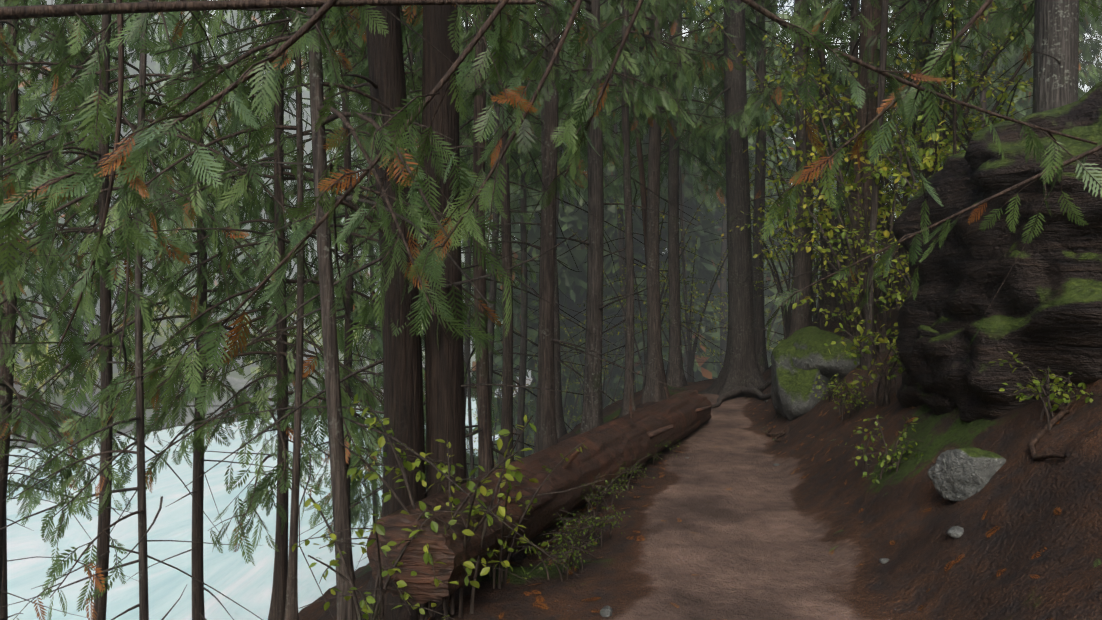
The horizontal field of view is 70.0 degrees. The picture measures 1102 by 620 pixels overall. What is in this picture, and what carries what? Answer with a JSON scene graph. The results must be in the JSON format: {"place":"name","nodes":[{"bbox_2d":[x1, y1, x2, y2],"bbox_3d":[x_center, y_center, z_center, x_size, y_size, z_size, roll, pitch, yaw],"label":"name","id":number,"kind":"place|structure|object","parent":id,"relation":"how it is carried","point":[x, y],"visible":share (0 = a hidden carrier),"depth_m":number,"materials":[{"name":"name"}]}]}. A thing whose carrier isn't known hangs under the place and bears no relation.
{"place":"outdoors","nodes":[
{"label":"outdoors","id":0,"kind":"place"},
{"bbox_2d":[6,396,513,619],"bbox_3d":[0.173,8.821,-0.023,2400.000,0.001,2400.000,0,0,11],"label":"river water","id":1,"kind":"structure","parent":0,"point":[233,575],"depth_m":29.86,"materials":[{"name":"white liquid"}]},
{"bbox_2d":[0,0,1101,415],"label":"overhanging branches","id":2,"kind":"object","parent":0,"point":[300,36],"visible":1,"depth_m":3.02,"materials":[{"name":"green plant"}]},
{"bbox_2d":[13,4,1101,619],"bbox_3d":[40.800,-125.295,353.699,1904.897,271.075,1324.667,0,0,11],"label":"terrain","id":3,"kind":"structure","parent":0,"point":[761,540],"depth_m":4.94,"materials":[{"name":"brown soil"}]},
{"bbox_2d":[15,391,98,426],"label":"bank boulder","id":4,"kind":"object","parent":3,"relation":"on","point":[59,400],"visible":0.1,"depth_m":54.15,"materials":[{"name":"grey stone"}]},
{"bbox_2d":[3,0,121,368],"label":"conifer","id":5,"kind":"object","parent":3,"relation":"on","point":[21,88],"visible":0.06,"depth_m":60.28,"materials":[{"name":"green plant"}]},
{"bbox_2d":[14,320,113,396],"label":"thicket","id":6,"kind":"object","parent":3,"relation":"on","point":[23,365],"visible":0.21,"depth_m":57.16,"materials":[{"name":"green plant"}]},
{"bbox_2d":[0,0,190,619],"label":"cedar","id":7,"kind":"object","parent":3,"relation":"on","point":[9,331],"visible":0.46,"depth_m":10.03,"materials":[{"name":"green plant"}]},
{"bbox_2d":[0,0,196,619],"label":"conifer tree","id":8,"kind":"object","parent":3,"relation":"on","point":[4,597],"depth_m":12.62,"materials":[{"name":"green plant"}]},
{"bbox_2d":[88,14,153,313],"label":"conifer","id":9,"kind":"object","parent":3,"relation":"on","point":[136,64],"visible":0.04,"depth_m":71.78,"materials":[{"name":"green plant"}]},
{"bbox_2d":[86,394,175,436],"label":"bank boulder","id":10,"kind":"object","parent":3,"relation":"on","point":[149,413],"visible":0.1,"depth_m":57.96,"materials":[{"name":"grey stone"}]},
{"bbox_2d":[91,291,194,361],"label":"thicket","id":11,"kind":"object","parent":3,"relation":"on","point":[165,325],"visible":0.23,"depth_m":65.57,"materials":[{"name":"green plant"}]},
{"bbox_2d":[0,0,286,619],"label":"conifer tree","id":12,"kind":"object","parent":3,"relation":"on","point":[11,184],"depth_m":8.84,"materials":[{"name":"green plant"}]},
{"bbox_2d":[96,313,195,392],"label":"thicket","id":13,"kind":"object","parent":3,"relation":"on","point":[159,338],"visible":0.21,"depth_m":61.93,"materials":[{"name":"green plant"}]},
{"bbox_2d":[129,103,215,344],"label":"conifer","id":14,"kind":"object","parent":3,"relation":"on","point":[148,264],"visible":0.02,"depth_m":70.32,"materials":[{"name":"green plant"}]},
{"bbox_2d":[0,0,350,619],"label":"thin cedar","id":15,"kind":"object","parent":3,"relation":"on","point":[140,488],"visible":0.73,"depth_m":6.91,"materials":[{"name":"green plant"}]},
{"bbox_2d":[135,0,220,283],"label":"conifer","id":16,"kind":"object","parent":3,"relation":"on","point":[155,66],"visible":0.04,"depth_m":72.38,"materials":[{"name":"green plant"}]},
{"bbox_2d":[0,0,378,619],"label":"conifer tree","id":17,"kind":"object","parent":3,"relation":"on","point":[198,587],"depth_m":10.68,"materials":[{"name":"green plant"}]},
{"bbox_2d":[144,35,272,371],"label":"conifer","id":18,"kind":"object","parent":3,"relation":"on","point":[247,226],"visible":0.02,"depth_m":68.14,"materials":[{"name":"green plant"}]},
{"bbox_2d":[167,384,257,425],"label":"bank boulder","id":19,"kind":"object","parent":3,"relation":"on","point":[217,403],"visible":0.04,"depth_m":60.89,"materials":[{"name":"grey stone"}]},
{"bbox_2d":[205,10,292,323],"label":"conifer","id":20,"kind":"object","parent":3,"relation":"on","point":[235,23],"visible":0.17,"depth_m":76.07,"materials":[{"name":"green plant"}]},
{"bbox_2d":[41,0,500,619],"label":"conifer tree","id":21,"kind":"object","parent":3,"relation":"on","point":[211,426],"depth_m":7.81,"materials":[{"name":"green plant"}]},
{"bbox_2d":[246,89,296,323],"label":"conifer","id":22,"kind":"object","parent":3,"relation":"on","point":[265,180],"visible":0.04,"depth_m":77.89,"materials":[{"name":"green plant"}]},
{"bbox_2d":[42,0,501,619],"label":"thin cedar","id":23,"kind":"object","parent":3,"relation":"on","point":[294,518],"visible":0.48,"depth_m":6.90,"materials":[{"name":"green plant"}]},
{"bbox_2d":[16,0,579,619],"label":"leaning cedar","id":24,"kind":"object","parent":3,"relation":"on","point":[328,308],"visible":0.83,"depth_m":4.42,"materials":[{"name":"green plant"}]},
{"bbox_2d":[284,68,317,299],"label":"conifer","id":25,"kind":"object","parent":3,"relation":"on","point":[306,116],"visible":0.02,"depth_m":84.19,"materials":[{"name":"green plant"}]},
{"bbox_2d":[170,5,501,579],"bbox_3d":[-3.027,-5.491,11.769,4.672,20.800,3.890,0,0,-13],"label":"conifer tree","id":26,"kind":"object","parent":3,"relation":"on","point":[348,241],"depth_m":11.75,"materials":[{"name":"green plant"}]},
{"bbox_2d":[326,59,380,318],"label":"conifer","id":27,"kind":"object","parent":3,"relation":"on","point":[343,218],"visible":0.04,"depth_m":83.15,"materials":[{"name":"green plant"}]},
{"bbox_2d":[284,494,458,619],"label":"shrub","id":28,"kind":"object","parent":3,"relation":"on","point":[372,610],"visible":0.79,"depth_m":4.09,"materials":[{"name":"green plant"}]},
{"bbox_2d":[143,5,604,619],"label":"cedar","id":29,"kind":"object","parent":3,"relation":"on","point":[401,361],"visible":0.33,"depth_m":5.21,"materials":[{"name":"brown plant"}]},
{"bbox_2d":[290,8,467,569],"bbox_3d":[-5.083,-3.806,22.748,5.034,25.548,4.833,0,0,-28],"label":"cedar","id":30,"kind":"object","parent":3,"relation":"on","point":[356,511],"visible":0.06,"depth_m":22.02,"materials":[{"name":"green plant"}]},
{"bbox_2d":[323,5,508,480],"bbox_3d":[-2.885,-5.229,18.137,4.238,21.363,4.699,0,0,11],"label":"cedar","id":31,"kind":"object","parent":3,"relation":"on","point":[414,61],"visible":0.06,"depth_m":17.81,"materials":[{"name":"green plant"}]},
{"bbox_2d":[295,5,540,470],"bbox_3d":[-2.976,-7.076,16.424,5.064,24.628,4.539,0,0,44],"label":"cedar","id":32,"kind":"object","parent":3,"relation":"on","point":[362,127],"visible":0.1,"depth_m":16.31,"materials":[{"name":"green plant"}]},
{"bbox_2d":[208,0,662,609],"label":"cedar","id":33,"kind":"object","parent":3,"relation":"on","point":[444,402],"visible":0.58,"depth_m":5.27,"materials":[{"name":"brown plant"}]},
{"bbox_2d":[331,394,541,619],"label":"shrub","id":34,"kind":"object","parent":3,"relation":"on","point":[471,487],"visible":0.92,"depth_m":4.38,"materials":[{"name":"green plant"}]},
{"bbox_2d":[340,23,535,479],"bbox_3d":[-3.450,-0.858,24.561,6.203,17.949,5.492,0,0,11],"label":"cedar","id":35,"kind":"object","parent":3,"relation":"on","point":[500,300],"visible":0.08,"depth_m":24.22,"materials":[{"name":"green plant"}]},
{"bbox_2d":[293,0,639,545],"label":"cedar","id":36,"kind":"object","parent":3,"relation":"on","point":[486,449],"visible":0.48,"depth_m":7.92,"materials":[{"name":"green plant"}]},
{"bbox_2d":[404,5,569,479],"bbox_3d":[-1.702,-5.255,18.300,4.666,20.900,4.288,0,0,11],"label":"cedar","id":37,"kind":"object","parent":3,"relation":"on","point":[466,160],"depth_m":18.12,"materials":[{"name":"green plant"}]},
{"bbox_2d":[390,439,587,588],"bbox_3d":[-0.314,1.284,4.858,0.940,0.897,1.026,0,0,36],"label":"shrub","id":38,"kind":"object","parent":3,"relation":"on","point":[529,504],"visible":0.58,"depth_m":4.86,"materials":[{"name":"green plant"}]},
{"bbox_2d":[405,7,605,465],"bbox_3d":[-0.900,-5.257,12.838,3.571,18.403,3.794,0,0,11],"label":"cedar","id":39,"kind":"object","parent":3,"relation":"on","point":[492,297],"visible":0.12,"depth_m":12.97,"materials":[{"name":"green plant"}]},
{"bbox_2d":[421,1,626,467],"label":"cedar","id":40,"kind":"object","parent":3,"relation":"on","point":[507,403],"visible":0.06,"depth_m":11.36,"materials":[{"name":"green plant"}]},
{"bbox_2d":[470,34,602,469],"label":"cedar","id":41,"kind":"object","parent":3,"relation":"on","point":[569,217],"visible":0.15,"depth_m":30.66,"materials":[{"name":"green plant"}]},
{"bbox_2d":[367,384,711,604],"bbox_3d":[0.705,1.297,7.713,0.823,0.810,7.735,0,0,21],"label":"fallen log","id":42,"kind":"object","parent":3,"relation":"on","point":[632,435],"visible":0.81,"depth_m":5.36,"materials":[{"name":"brown wood"}]},
{"bbox_2d":[459,0,621,460],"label":"cedar","id":43,"kind":"object","parent":3,"relation":"on","point":[523,358],"visible":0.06,"depth_m":18.98,"materials":[{"name":"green plant"}]},
{"bbox_2d":[400,0,706,452],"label":"cedar","id":44,"kind":"object","parent":3,"relation":"on","point":[546,435],"visible":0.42,"depth_m":9.21,"materials":[{"name":"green plant"}]},
{"bbox_2d":[459,1,647,437],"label":"cedar","id":45,"kind":"object","parent":3,"relation":"on","point":[561,428],"visible":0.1,"depth_m":16.70,"materials":[{"name":"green plant"}]},
{"bbox_2d":[492,326,616,448],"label":"tall shrub","id":46,"kind":"object","parent":3,"relation":"on","point":[570,418],"visible":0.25,"depth_m":27.53,"materials":[{"name":"green plant"}]},
{"bbox_2d":[509,513,600,581],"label":"fern","id":47,"kind":"object","parent":3,"relation":"on","point":[570,557],"visible":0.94,"depth_m":4.88,"materials":[{"name":"green plant"}]},
{"bbox_2d":[502,1,645,452],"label":"cedar","id":48,"kind":"object","parent":3,"relation":"on","point":[514,204],"visible":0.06,"depth_m":23.19,"materials":[{"name":"green plant"}]},
{"bbox_2d":[552,507,629,548],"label":"fern","id":49,"kind":"object","parent":3,"relation":"on","point":[597,524],"visible":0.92,"depth_m":5.51,"materials":[{"name":"green plant"}]},
{"bbox_2d":[459,0,740,447],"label":"cedar","id":50,"kind":"object","parent":3,"relation":"on","point":[592,415],"visible":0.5,"depth_m":10.39,"materials":[{"name":"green plant"}]},
{"bbox_2d":[562,44,637,418],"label":"tree","id":51,"kind":"object","parent":3,"relation":"on","point":[615,338],"visible":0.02,"depth_m":33.38,"materials":[{"name":"green plant"}]},
{"bbox_2d":[581,471,632,518],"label":"fern","id":52,"kind":"object","parent":3,"relation":"on","point":[601,498],"visible":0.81,"depth_m":6.26,"materials":[{"name":"green plant"}]},
{"bbox_2d":[562,0,691,392],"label":"cedar","id":53,"kind":"object","parent":3,"relation":"on","point":[621,243],"visible":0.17,"depth_m":25.29,"materials":[{"name":"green plant"}]},
{"bbox_2d":[511,0,745,417],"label":"cedar","id":54,"kind":"object","parent":3,"relation":"on","point":[655,69],"visible":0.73,"depth_m":12.49,"materials":[{"name":"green plant"}]},
{"bbox_2d":[559,0,699,408],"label":"cedar","id":55,"kind":"object","parent":3,"relation":"on","point":[610,214],"visible":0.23,"depth_m":31.52,"materials":[{"name":"green plant"}]},
{"bbox_2d":[579,0,691,394],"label":"tree","id":56,"kind":"object","parent":3,"relation":"on","point":[642,181],"visible":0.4,"depth_m":14.93,"materials":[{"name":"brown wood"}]},
{"bbox_2d":[560,197,725,388],"bbox_3d":[2.942,-0.136,21.972,5.032,6.041,4.450,0,0,-39],"label":"tall shrub","id":57,"kind":"object","parent":3,"relation":"on","point":[641,325],"visible":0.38,"depth_m":21.80,"materials":[{"name":"green plant"}]},
{"bbox_2d":[603,1,704,318],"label":"tree","id":58,"kind":"object","parent":3,"relation":"on","point":[662,189],"visible":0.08,"depth_m":26.32,"materials":[{"name":"green plant"}]},
{"bbox_2d":[524,0,791,403],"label":"cedar","id":59,"kind":"object","parent":3,"relation":"on","point":[654,390],"visible":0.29,"depth_m":14.41,"materials":[{"name":"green plant"}]},
{"bbox_2d":[610,109,727,381],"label":"tree","id":60,"kind":"object","parent":3,"relation":"on","point":[704,267],"visible":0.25,"depth_m":34.13,"materials":[{"name":"green plant"}]},
{"bbox_2d":[604,0,755,381],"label":"cedar","id":61,"kind":"object","parent":3,"relation":"on","point":[711,113],"visible":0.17,"depth_m":22.10,"materials":[{"name":"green plant"}]},
{"bbox_2d":[639,9,722,380],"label":"tree","id":62,"kind":"object","parent":3,"relation":"on","point":[688,186],"visible":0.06,"depth_m":29.68,"materials":[{"name":"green plant"}]},
{"bbox_2d":[618,214,770,381],"bbox_3d":[4.612,0.102,23.889,4.510,5.949,3.738,0,0,27],"label":"tall shrub","id":63,"kind":"object","parent":3,"relation":"on","point":[696,340],"visible":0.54,"depth_m":23.72,"materials":[{"name":"green plant"}]},
{"bbox_2d":[602,3,787,386],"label":"cedar","id":64,"kind":"object","parent":3,"relation":"on","point":[675,375],"visible":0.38,"depth_m":16.43,"materials":[{"name":"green plant"}]},
{"bbox_2d":[358,277,1100,619],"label":"fallen leaves","id":65,"kind":"object","parent":3,"relation":"on","point":[1096,561],"visible":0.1,"depth_m":4.87,"materials":[{"name":"brown plant"}]},
{"bbox_2d":[681,2,778,372],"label":"cedar","id":66,"kind":"object","parent":3,"relation":"on","point":[723,288],"visible":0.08,"depth_m":31.26,"materials":[{"name":"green plant"}]},
{"bbox_2d":[682,25,795,372],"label":"cedar","id":67,"kind":"object","parent":3,"relation":"on","point":[717,215],"visible":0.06,"depth_m":37.42,"materials":[{"name":"green plant"}]},
{"bbox_2d":[633,0,850,397],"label":"tree","id":68,"kind":"object","parent":3,"relation":"on","point":[744,372],"visible":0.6,"depth_m":14.24,"materials":[{"name":"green plant"}]},
{"bbox_2d":[668,0,845,373],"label":"cedar","id":69,"kind":"object","parent":3,"relation":"on","point":[759,318],"visible":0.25,"depth_m":17.99,"materials":[{"name":"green plant"}]},
{"bbox_2d":[722,0,818,366],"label":"tree","id":70,"kind":"object","parent":3,"relation":"on","point":[784,266],"visible":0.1,"depth_m":37.21,"materials":[{"name":"green plant"}]},
{"bbox_2d":[771,326,829,420],"bbox_3d":[3.352,0.872,10.240,0.912,1.321,1.266,0,0,11],"label":"mossy boulder","id":71,"kind":"object","parent":3,"relation":"on","point":[791,385],"visible":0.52,"depth_m":9.98,"materials":[{"name":"stone"}]},
{"bbox_2d":[703,179,900,338],"bbox_3d":[5.455,-1.130,17.427,4.317,3.946,4.727,0,0,25],"label":"bank shrub","id":72,"kind":"object","parent":3,"relation":"on","point":[786,318],"visible":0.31,"depth_m":17.29,"materials":[{"name":"green plant"}]},
{"bbox_2d":[675,0,939,330],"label":"cedar","id":73,"kind":"object","parent":3,"relation":"on","point":[820,325],"visible":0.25,"depth_m":14.22,"materials":[{"name":"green plant"}]},
{"bbox_2d":[707,75,912,310],"bbox_3d":[6.542,-2.046,18.949,5.103,6.135,4.150,0,0,-7],"label":"tall shrub","id":74,"kind":"object","parent":3,"relation":"on","point":[784,215],"visible":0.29,"depth_m":18.61,"materials":[{"name":"green plant"}]},
{"bbox_2d":[689,0,942,336],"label":"cedar","id":75,"kind":"object","parent":3,"relation":"on","point":[801,316],"visible":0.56,"depth_m":13.14,"materials":[{"name":"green plant"}]},
{"bbox_2d":[792,330,860,381],"bbox_3d":[3.623,0.652,10.024,1.104,0.786,0.921,0,0,39],"label":"mossy boulder","id":76,"kind":"object","parent":3,"relation":"on","point":[811,352],"visible":0.48,"depth_m":9.73,"materials":[{"name":"stone"}]},
{"bbox_2d":[743,46,925,350],"bbox_3d":[3.779,-1.326,9.908,2.706,3.834,3.110,0,0,11],"label":"tall shrub","id":77,"kind":"object","parent":3,"relation":"on","point":[850,219],"visible":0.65,"depth_m":9.67,"materials":[{"name":"green plant"}]},
{"bbox_2d":[764,190,905,299],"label":"bank shrub","id":78,"kind":"object","parent":3,"relation":"on","point":[816,233],"visible":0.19,"depth_m":12.77,"materials":[{"name":"green plant"}]},
{"bbox_2d":[742,0,941,323],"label":"cedar","id":79,"kind":"object","parent":3,"relation":"on","point":[853,7],"visible":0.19,"depth_m":12.11,"materials":[{"name":"green plant"}]},
{"bbox_2d":[779,225,909,353],"bbox_3d":[4.025,-0.221,9.561,2.014,1.642,1.720,0,0,-1],"label":"bank shrub","id":80,"kind":"object","parent":3,"relation":"on","point":[854,297],"visible":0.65,"depth_m":9.48,"materials":[{"name":"green plant"}]},
{"bbox_2d":[831,378,873,420],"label":"bank plant","id":81,"kind":"object","parent":3,"relation":"on","point":[845,400],"visible":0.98,"depth_m":8.04,"materials":[{"name":"green plant"}]},
{"bbox_2d":[683,0,1032,320],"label":"tree","id":82,"kind":"object","parent":3,"relation":"on","point":[770,122],"visible":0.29,"depth_m":12.74,"materials":[{"name":"green plant"}]},
{"bbox_2d":[737,0,988,360],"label":"cedar","id":83,"kind":"object","parent":3,"relation":"on","point":[866,113],"visible":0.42,"depth_m":10.53,"materials":[{"name":"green plant"}]},
{"bbox_2d":[811,221,914,323],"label":"bank shrub","id":84,"kind":"object","parent":3,"relation":"on","point":[897,267],"visible":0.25,"depth_m":8.17,"materials":[{"name":"green plant"}]},
{"bbox_2d":[824,319,902,407],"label":"bank shrub","id":85,"kind":"object","parent":3,"relation":"on","point":[865,339],"visible":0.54,"depth_m":7.51,"materials":[{"name":"green plant"}]},
{"bbox_2d":[748,0,984,304],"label":"cedar","id":86,"kind":"object","parent":3,"relation":"on","point":[846,104],"visible":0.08,"depth_m":17.25,"materials":[{"name":"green plant"}]},
{"bbox_2d":[837,189,916,313],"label":"bank shrub","id":87,"kind":"object","parent":3,"relation":"on","point":[899,287],"visible":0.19,"depth_m":9.33,"materials":[{"name":"green plant"}]},
{"bbox_2d":[838,415,923,483],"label":"bank plant","id":88,"kind":"object","parent":3,"relation":"on","point":[890,457],"visible":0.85,"depth_m":5.82,"materials":[{"name":"green plant"}]},
{"bbox_2d":[711,379,1069,460],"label":"tree roots","id":89,"kind":"object","parent":3,"relation":"on","point":[750,389],"visible":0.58,"depth_m":9.52,"materials":[{"name":"brown wood"}]},
{"bbox_2d":[756,2,1031,301],"bbox_3d":[5.054,-2.192,11.032,3.125,4.182,3.700,0,0,-28],"label":"tree","id":90,"kind":"object","parent":3,"relation":"on","point":[901,250],"visible":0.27,"depth_m":10.84,"materials":[{"name":"green plant"}]},
{"bbox_2d":[771,0,1033,369],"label":"cedar","id":91,"kind":"object","parent":3,"relation":"on","point":[836,8],"visible":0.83,"depth_m":9.12,"materials":[{"name":"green plant"}]},
{"bbox_2d":[794,1,1033,167],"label":"tree","id":92,"kind":"object","parent":3,"relation":"on","point":[998,102],"visible":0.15,"depth_m":12.21,"materials":[{"name":"green plant"}]},
{"bbox_2d":[844,0,1007,247],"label":"tall shrub","id":93,"kind":"object","parent":3,"relation":"on","point":[932,158],"visible":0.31,"depth_m":8.14,"materials":[{"name":"green plant"}]},
{"bbox_2d":[855,57,1004,187],"bbox_3d":[5.316,-2.172,10.168,2.472,2.364,1.904,0,0,-18],"label":"branch","id":94,"kind":"object","parent":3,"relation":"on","point":[968,137],"visible":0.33,"depth_m":10.02,"materials":[{"name":"green plant"}]},
{"bbox_2d":[826,2,1033,195],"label":"tree","id":95,"kind":"object","parent":3,"relation":"on","point":[965,86],"visible":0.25,"depth_m":13.57,"materials":[{"name":"green plant"}]},
{"bbox_2d":[775,0,1096,283],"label":"cedar","id":96,"kind":"object","parent":3,"relation":"on","point":[985,43],"visible":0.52,"depth_m":11.03,"materials":[{"name":"green plant"}]},
{"bbox_2d":[881,0,1025,193],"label":"tree","id":97,"kind":"object","parent":3,"relation":"on","point":[996,93],"visible":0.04,"depth_m":22.95,"materials":[{"name":"green plant"}]},
{"bbox_2d":[927,447,1005,501],"bbox_3d":[2.603,1.019,4.744,0.482,0.393,0.430,0,0,-18],"label":"grey boulder","id":98,"kind":"object","parent":3,"relation":"on","point":[959,474],"visible":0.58,"depth_m":4.64,"materials":[{"name":"grey stone"}]},
{"bbox_2d":[907,0,1033,199],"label":"tree","id":99,"kind":"object","parent":3,"relation":"on","point":[966,40],"visible":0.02,"depth_m":26.18,"materials":[{"name":"green plant"}]},
{"bbox_2d":[889,0,1093,127],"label":"tree","id":100,"kind":"object","parent":3,"relation":"on","point":[1029,37],"visible":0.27,"depth_m":19.24,"materials":[{"name":"green plant"}]},
{"bbox_2d":[892,81,1101,422],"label":"outcrop ledge","id":101,"kind":"object","parent":3,"relation":"on","point":[1043,312],"visible":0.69,"depth_m":5.14,"materials":[{"name":"black stone"}]},
{"bbox_2d":[867,0,1101,112],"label":"fir","id":102,"kind":"object","parent":101,"relation":"on","point":[1056,53],"visible":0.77,"depth_m":7.61,"materials":[{"name":"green plant"}]},
{"bbox_2d":[970,1,1101,119],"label":"tree","id":103,"kind":"object","parent":3,"relation":"on","point":[1020,93],"visible":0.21,"depth_m":25.69,"materials":[{"name":"green plant"}]},
{"bbox_2d":[989,351,1100,429],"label":"bank plant","id":104,"kind":"object","parent":3,"relation":"on","point":[1038,389],"visible":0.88,"depth_m":4.64,"materials":[{"name":"green plant"}]},
{"bbox_2d":[1005,0,1101,115],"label":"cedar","id":105,"kind":"object","parent":3,"relation":"on","point":[1086,53],"visible":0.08,"depth_m":29.32,"materials":[{"name":"green plant"}]},
{"bbox_2d":[697,245,820,363],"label":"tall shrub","id":106,"kind":"object","parent":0,"point":[773,320],"visible":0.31,"depth_m":30.00,"materials":[{"name":"green plant"}]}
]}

